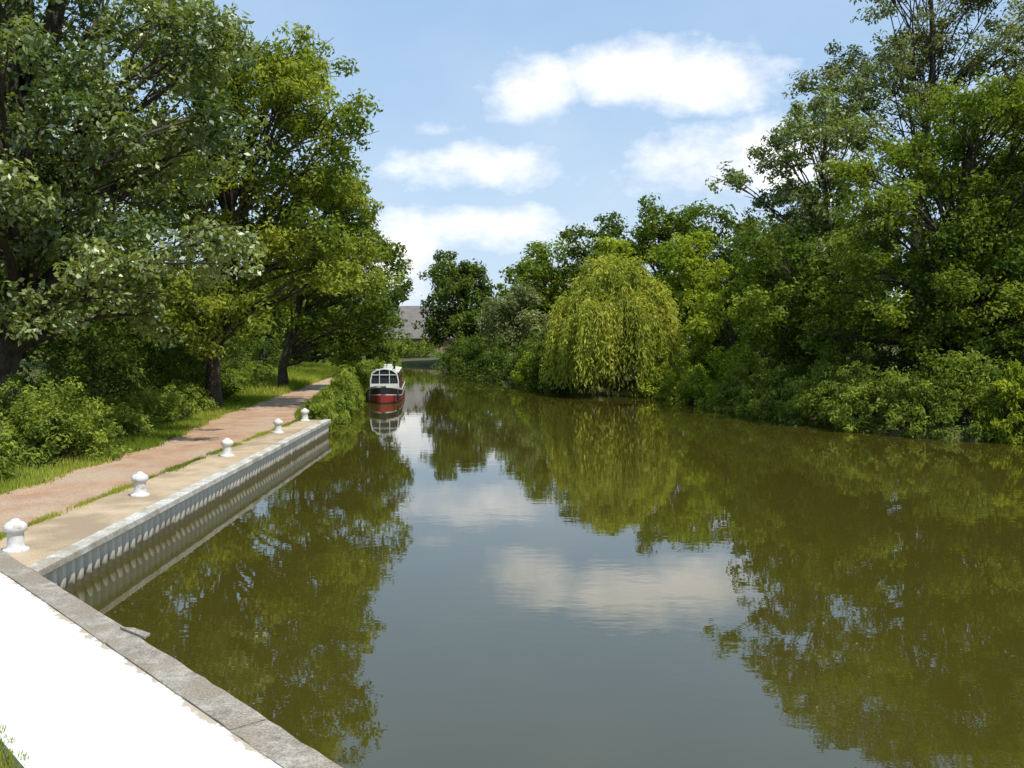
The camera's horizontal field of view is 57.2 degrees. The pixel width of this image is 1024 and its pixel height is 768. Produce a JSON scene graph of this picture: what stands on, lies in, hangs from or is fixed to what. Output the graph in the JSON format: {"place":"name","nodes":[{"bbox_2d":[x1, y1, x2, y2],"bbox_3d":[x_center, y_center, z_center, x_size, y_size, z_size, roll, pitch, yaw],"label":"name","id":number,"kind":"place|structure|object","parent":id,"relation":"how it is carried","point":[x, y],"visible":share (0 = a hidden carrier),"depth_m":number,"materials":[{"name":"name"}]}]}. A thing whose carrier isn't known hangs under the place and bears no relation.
{"place":"outdoors","nodes":[
{"label":"outdoors","id":0,"kind":"place"},
{"bbox_2d":[0,420,321,570],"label":"quay pavement","id":1,"kind":"structure","parent":0,"point":[47,538],"depth_m":17.85,"materials":[{"name":"concrete"}]},
{"bbox_2d":[2,518,29,553],"bbox_3d":[-7.420,2.254,14.030,0.370,0.492,0.370,-1,3,-25],"label":"mooring bollard","id":2,"kind":"object","parent":1,"relation":"on","point":[14,529],"visible":0.99,"depth_m":13.93,"materials":[{"name":"metal"}]},
{"bbox_2d":[130,471,149,496],"bbox_3d":[-7.500,2.009,18.924,0.370,0.492,0.370,-1,3,-11],"label":"mooring bollard","id":3,"kind":"object","parent":1,"relation":"on","point":[139,479],"visible":1,"depth_m":18.82,"materials":[{"name":"metal"}]},
{"bbox_2d":[0,418,300,540],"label":"grass seam","id":4,"kind":"object","parent":1,"relation":"on","point":[176,467],"depth_m":19.97,"materials":[{"name":"green plant"}]},
{"bbox_2d":[220,438,234,456],"bbox_3d":[-7.650,1.695,25.216,0.370,0.492,0.370,-2,4,-40],"label":"mooring bollard","id":5,"kind":"object","parent":1,"relation":"on","point":[227,443],"visible":1,"depth_m":25.11,"materials":[{"name":"metal"}]},
{"bbox_2d":[273,418,283,433],"bbox_3d":[-7.800,1.391,31.308,0.370,0.492,0.370,-1,3,-12],"label":"mooring bollard","id":6,"kind":"object","parent":1,"relation":"on","point":[277,422],"visible":1,"depth_m":31.20,"materials":[{"name":"metal"}]},
{"bbox_2d":[300,408,309,420],"bbox_3d":[-7.900,1.166,35.803,0.370,0.492,0.370,2,4,38],"label":"mooring bollard","id":7,"kind":"object","parent":1,"relation":"on","point":[304,411],"visible":1,"depth_m":35.70,"materials":[{"name":"metal"}]},
{"bbox_2d":[0,337,1023,767],"bbox_3d":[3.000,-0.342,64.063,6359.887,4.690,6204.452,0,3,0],"label":"ground","id":8,"kind":"structure","parent":0,"point":[432,361],"depth_m":56.39,"materials":[{"name":"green plant"}]},
{"bbox_2d":[0,724,28,767],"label":"grass lawn","id":9,"kind":"structure","parent":8,"relation":"on","point":[7,763],"depth_m":7.09,"materials":[{"name":"green plant"}]},
{"bbox_2d":[0,369,132,468],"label":"bramble bush","id":10,"kind":"object","parent":8,"relation":"on","point":[30,427],"visible":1,"depth_m":24.22,"materials":[{"name":"green plant"}]},
{"bbox_2d":[0,10,187,378],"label":"sycamore tree","id":11,"kind":"object","parent":8,"relation":"on","point":[46,267],"visible":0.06,"depth_m":37.92,"materials":[{"name":"green plant"}]},
{"bbox_2d":[0,0,275,423],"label":"ash tree","id":12,"kind":"object","parent":8,"relation":"on","point":[34,208],"visible":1,"depth_m":27.30,"materials":[{"name":"green plant"}]},
{"bbox_2d":[0,361,277,481],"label":"nettle bed","id":13,"kind":"object","parent":8,"relation":"on","point":[138,416],"visible":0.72,"depth_m":34.98,"materials":[{"name":"green plant"}]},
{"bbox_2d":[0,572,281,767],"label":"painted strip","id":14,"kind":"object","parent":8,"relation":"on","point":[73,695],"depth_m":8.00,"materials":[{"name":"white paint"}]},
{"bbox_2d":[0,385,304,494],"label":"grass verge","id":15,"kind":"object","parent":8,"relation":"on","point":[166,431],"depth_m":28.16,"materials":[{"name":"green plant"}]},
{"bbox_2d":[45,73,260,358],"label":"sycamore tree","id":16,"kind":"object","parent":8,"relation":"on","point":[154,157],"visible":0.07,"depth_m":57.24,"materials":[{"name":"green plant"}]},
{"bbox_2d":[17,298,299,414],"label":"hawthorn bush","id":17,"kind":"object","parent":8,"relation":"on","point":[119,354],"visible":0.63,"depth_m":40.74,"materials":[{"name":"green plant"}]},
{"bbox_2d":[0,377,331,533],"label":"towpath","id":18,"kind":"structure","parent":8,"relation":"on","point":[24,504],"depth_m":24.25,"materials":[{"name":"beige gravel"}]},
{"bbox_2d":[43,423,328,590],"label":"corrugated sheets","id":19,"kind":"object","parent":8,"relation":"on","point":[71,575],"visible":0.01,"depth_m":17.99,"materials":[{"name":"grey metal"}]},
{"bbox_2d":[28,527,121,575],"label":"capping beam","id":20,"kind":"structure","parent":19,"relation":"on","point":[54,561],"depth_m":14.06,"materials":[{"name":"concrete"}]},
{"bbox_2d":[108,497,179,533],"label":"capping beam","id":21,"kind":"structure","parent":19,"relation":"on","point":[128,523],"depth_m":17.01,"materials":[{"name":"concrete"}]},
{"bbox_2d":[168,475,221,502],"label":"capping beam","id":22,"kind":"structure","parent":19,"relation":"on","point":[186,493],"depth_m":19.95,"materials":[{"name":"concrete"}]},
{"bbox_2d":[213,459,254,479],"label":"capping beam","id":23,"kind":"structure","parent":19,"relation":"on","point":[227,472],"depth_m":22.91,"materials":[{"name":"concrete"}]},
{"bbox_2d":[245,446,279,462],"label":"capping beam","id":24,"kind":"structure","parent":19,"relation":"on","point":[263,453],"depth_m":25.86,"materials":[{"name":"concrete"}]},
{"bbox_2d":[271,435,299,448],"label":"capping beam","id":25,"kind":"structure","parent":19,"relation":"on","point":[283,443],"depth_m":28.83,"materials":[{"name":"concrete"}]},
{"bbox_2d":[293,426,316,437],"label":"capping beam","id":26,"kind":"structure","parent":19,"relation":"on","point":[306,431],"depth_m":31.88,"materials":[{"name":"concrete"}]},
{"bbox_2d":[311,419,330,428],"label":"capping beam","id":27,"kind":"structure","parent":19,"relation":"on","point":[322,423],"depth_m":34.94,"materials":[{"name":"concrete"}]},
{"bbox_2d":[122,361,354,394],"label":"grass slope","id":28,"kind":"structure","parent":8,"relation":"on","point":[305,374],"depth_m":68.29,"materials":[{"name":"green plant"}]},
{"bbox_2d":[115,0,392,408],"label":"ash tree","id":29,"kind":"object","parent":8,"relation":"on","point":[285,87],"visible":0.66,"depth_m":40.49,"materials":[{"name":"green plant"}]},
{"bbox_2d":[239,228,341,364],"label":"sycamore tree","id":30,"kind":"object","parent":8,"relation":"on","point":[278,315],"visible":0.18,"depth_m":86.20,"materials":[{"name":"green plant"}]},
{"bbox_2d":[293,385,367,419],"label":"grass bank","id":31,"kind":"structure","parent":8,"relation":"on","point":[315,398],"depth_m":45.38,"materials":[{"name":"green plant"}]},
{"bbox_2d":[255,157,411,386],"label":"ash tree","id":32,"kind":"object","parent":8,"relation":"on","point":[302,321],"visible":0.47,"depth_m":56.25,"materials":[{"name":"green plant"}]},
{"bbox_2d":[301,342,403,429],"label":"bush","id":33,"kind":"object","parent":8,"relation":"on","point":[342,400],"visible":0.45,"depth_m":45.14,"materials":[{"name":"green plant"}]},
{"bbox_2d":[334,240,414,363],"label":"ash tree","id":34,"kind":"object","parent":8,"relation":"on","point":[399,294],"visible":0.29,"depth_m":76.82,"materials":[{"name":"green plant"}]},
{"bbox_2d":[330,306,455,350],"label":"brick warehouse","id":35,"kind":"structure","parent":8,"relation":"on","point":[411,315],"depth_m":152.49,"materials":[{"name":"grey brick"}]},
{"bbox_2d":[357,335,441,358],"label":"hedge","id":36,"kind":"object","parent":8,"relation":"on","point":[421,349],"visible":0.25,"depth_m":135.31,"materials":[{"name":"green plant"}]},
{"bbox_2d":[411,249,502,353],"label":"oak tree","id":37,"kind":"object","parent":8,"relation":"on","point":[460,283],"visible":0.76,"depth_m":118.72,"materials":[{"name":"green plant"}]},
{"bbox_2d":[0,193,1023,364],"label":"background trees","id":38,"kind":"object","parent":8,"relation":"on","point":[323,359],"visible":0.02,"depth_m":106.89,"materials":[{"name":"green plant"}]},
{"bbox_2d":[474,274,552,359],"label":"sallow tree","id":39,"kind":"object","parent":8,"relation":"on","point":[516,331],"visible":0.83,"depth_m":88.59,"materials":[{"name":"green plant"}]},
{"bbox_2d":[435,305,594,392],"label":"hawthorn bush","id":40,"kind":"object","parent":8,"relation":"on","point":[468,358],"visible":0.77,"depth_m":80.37,"materials":[{"name":"green plant"}]},
{"bbox_2d":[494,236,587,345],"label":"oak tree","id":41,"kind":"object","parent":8,"relation":"on","point":[540,268],"visible":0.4,"depth_m":97.54,"materials":[{"name":"green plant"}]},
{"bbox_2d":[555,211,645,343],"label":"oak tree","id":42,"kind":"object","parent":8,"relation":"on","point":[613,230],"visible":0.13,"depth_m":93.05,"materials":[{"name":"green plant"}]},
{"bbox_2d":[538,251,687,396],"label":"weeping willow tree","id":43,"kind":"object","parent":8,"relation":"on","point":[612,312],"visible":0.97,"depth_m":59.53,"materials":[{"name":"green plant"}]},
{"bbox_2d":[593,236,633,277],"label":"maple tree","id":44,"kind":"object","parent":8,"relation":"on","point":[617,245],"visible":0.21,"depth_m":72.69,"materials":[{"name":"green plant"}]},
{"bbox_2d":[511,330,763,406],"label":"sallow bush","id":45,"kind":"object","parent":8,"relation":"on","point":[688,383],"visible":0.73,"depth_m":55.77,"materials":[{"name":"green plant"}]},
{"bbox_2d":[589,192,736,358],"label":"oak tree","id":46,"kind":"object","parent":8,"relation":"on","point":[664,231],"visible":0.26,"depth_m":87.64,"materials":[{"name":"green plant"}]},
{"bbox_2d":[652,228,741,362],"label":"maple tree","id":47,"kind":"object","parent":8,"relation":"on","point":[686,263],"visible":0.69,"depth_m":68.64,"materials":[{"name":"green plant"}]},
{"bbox_2d":[672,204,776,355],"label":"oak tree","id":48,"kind":"object","parent":8,"relation":"on","point":[728,223],"visible":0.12,"depth_m":86.60,"materials":[{"name":"green plant"}]},
{"bbox_2d":[673,277,780,381],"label":"elder tree","id":49,"kind":"object","parent":8,"relation":"on","point":[710,323],"visible":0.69,"depth_m":56.59,"materials":[{"name":"green plant"}]},
{"bbox_2d":[705,63,904,377],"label":"ash tree","id":50,"kind":"object","parent":8,"relation":"on","point":[823,209],"visible":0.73,"depth_m":47.21,"materials":[{"name":"green plant"}]},
{"bbox_2d":[590,304,1023,417],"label":"understorey scrub","id":51,"kind":"object","parent":8,"relation":"on","point":[900,365],"visible":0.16,"depth_m":42.62,"materials":[{"name":"green plant"}]},
{"bbox_2d":[723,202,895,378],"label":"oak tree","id":52,"kind":"object","parent":8,"relation":"on","point":[769,230],"visible":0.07,"depth_m":63.19,"materials":[{"name":"green plant"}]},
{"bbox_2d":[727,227,916,390],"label":"alder tree","id":53,"kind":"object","parent":8,"relation":"on","point":[791,252],"visible":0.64,"depth_m":45.63,"materials":[{"name":"green plant"}]},
{"bbox_2d":[770,174,904,360],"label":"oak tree","id":54,"kind":"object","parent":8,"relation":"on","point":[853,216],"visible":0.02,"depth_m":74.47,"materials":[{"name":"green plant"}]},
{"bbox_2d":[704,347,1022,441],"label":"bankside plants","id":55,"kind":"object","parent":8,"relation":"on","point":[801,397],"visible":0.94,"depth_m":37.92,"materials":[{"name":"green plant"}]},
{"bbox_2d":[782,0,1023,373],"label":"poplar tree","id":56,"kind":"object","parent":8,"relation":"on","point":[911,69],"visible":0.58,"depth_m":50.52,"materials":[{"name":"green plant"}]},
{"bbox_2d":[796,71,1023,389],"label":"alder tree","id":57,"kind":"object","parent":8,"relation":"on","point":[950,328],"visible":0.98,"depth_m":38.59,"materials":[{"name":"green plant"}]},
{"bbox_2d":[896,142,1023,363],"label":"oak tree","id":58,"kind":"object","parent":8,"relation":"on","point":[940,230],"visible":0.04,"depth_m":58.40,"materials":[{"name":"green plant"}]},
{"bbox_2d":[970,359,1023,443],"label":"willowherb plants","id":59,"kind":"object","parent":8,"relation":"on","point":[1011,393],"visible":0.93,"depth_m":33.78,"materials":[{"name":"green plant"}]},
{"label":"lock wall","id":60,"kind":"object","parent":8,"relation":"on","visible":0},
{"bbox_2d":[0,549,136,644],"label":"stone coping","id":61,"kind":"object","parent":60,"relation":"on","point":[101,627],"visible":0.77,"depth_m":11.17,"materials":[{"name":"stone"}]},
{"bbox_2d":[120,627,149,638],"bbox_3d":[-4.007,2.637,10.006,0.534,0.030,0.087,2,4,40],"label":"broken splinter","id":62,"kind":"object","parent":61,"relation":"on","point":[140,633],"visible":1,"depth_m":9.96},
{"bbox_2d":[106,636,267,730],"bbox_3d":[-3.107,2.822,8.751,0.367,0.210,2.883,-3,4,-42],"label":"stone coping","id":63,"kind":"object","parent":60,"relation":"on","point":[226,710],"visible":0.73,"depth_m":8.53,"materials":[{"name":"stone"}]},
{"bbox_2d":[230,720,341,767],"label":"stone coping","id":64,"kind":"object","parent":60,"relation":"on","point":[278,745],"visible":0.89,"depth_m":7.24,"materials":[{"name":"stone"}]},
{"bbox_2d":[2,0,1023,335],"label":"sky","id":65,"kind":"structure","parent":0,"point":[503,126],"materials":[{"name":"blue"}]},
{"bbox_2d":[67,365,1023,767],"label":"river water","id":66,"kind":"structure","parent":0,"point":[435,567],"depth_m":14.09,"materials":[{"name":"green liquid"}]},
{"bbox_2d":[367,361,404,403],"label":"narrowboat","id":67,"kind":"object","parent":66,"relation":"on","point":[387,384],"visible":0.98,"depth_m":55.27,"materials":[{"name":"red metal"}]}
]}

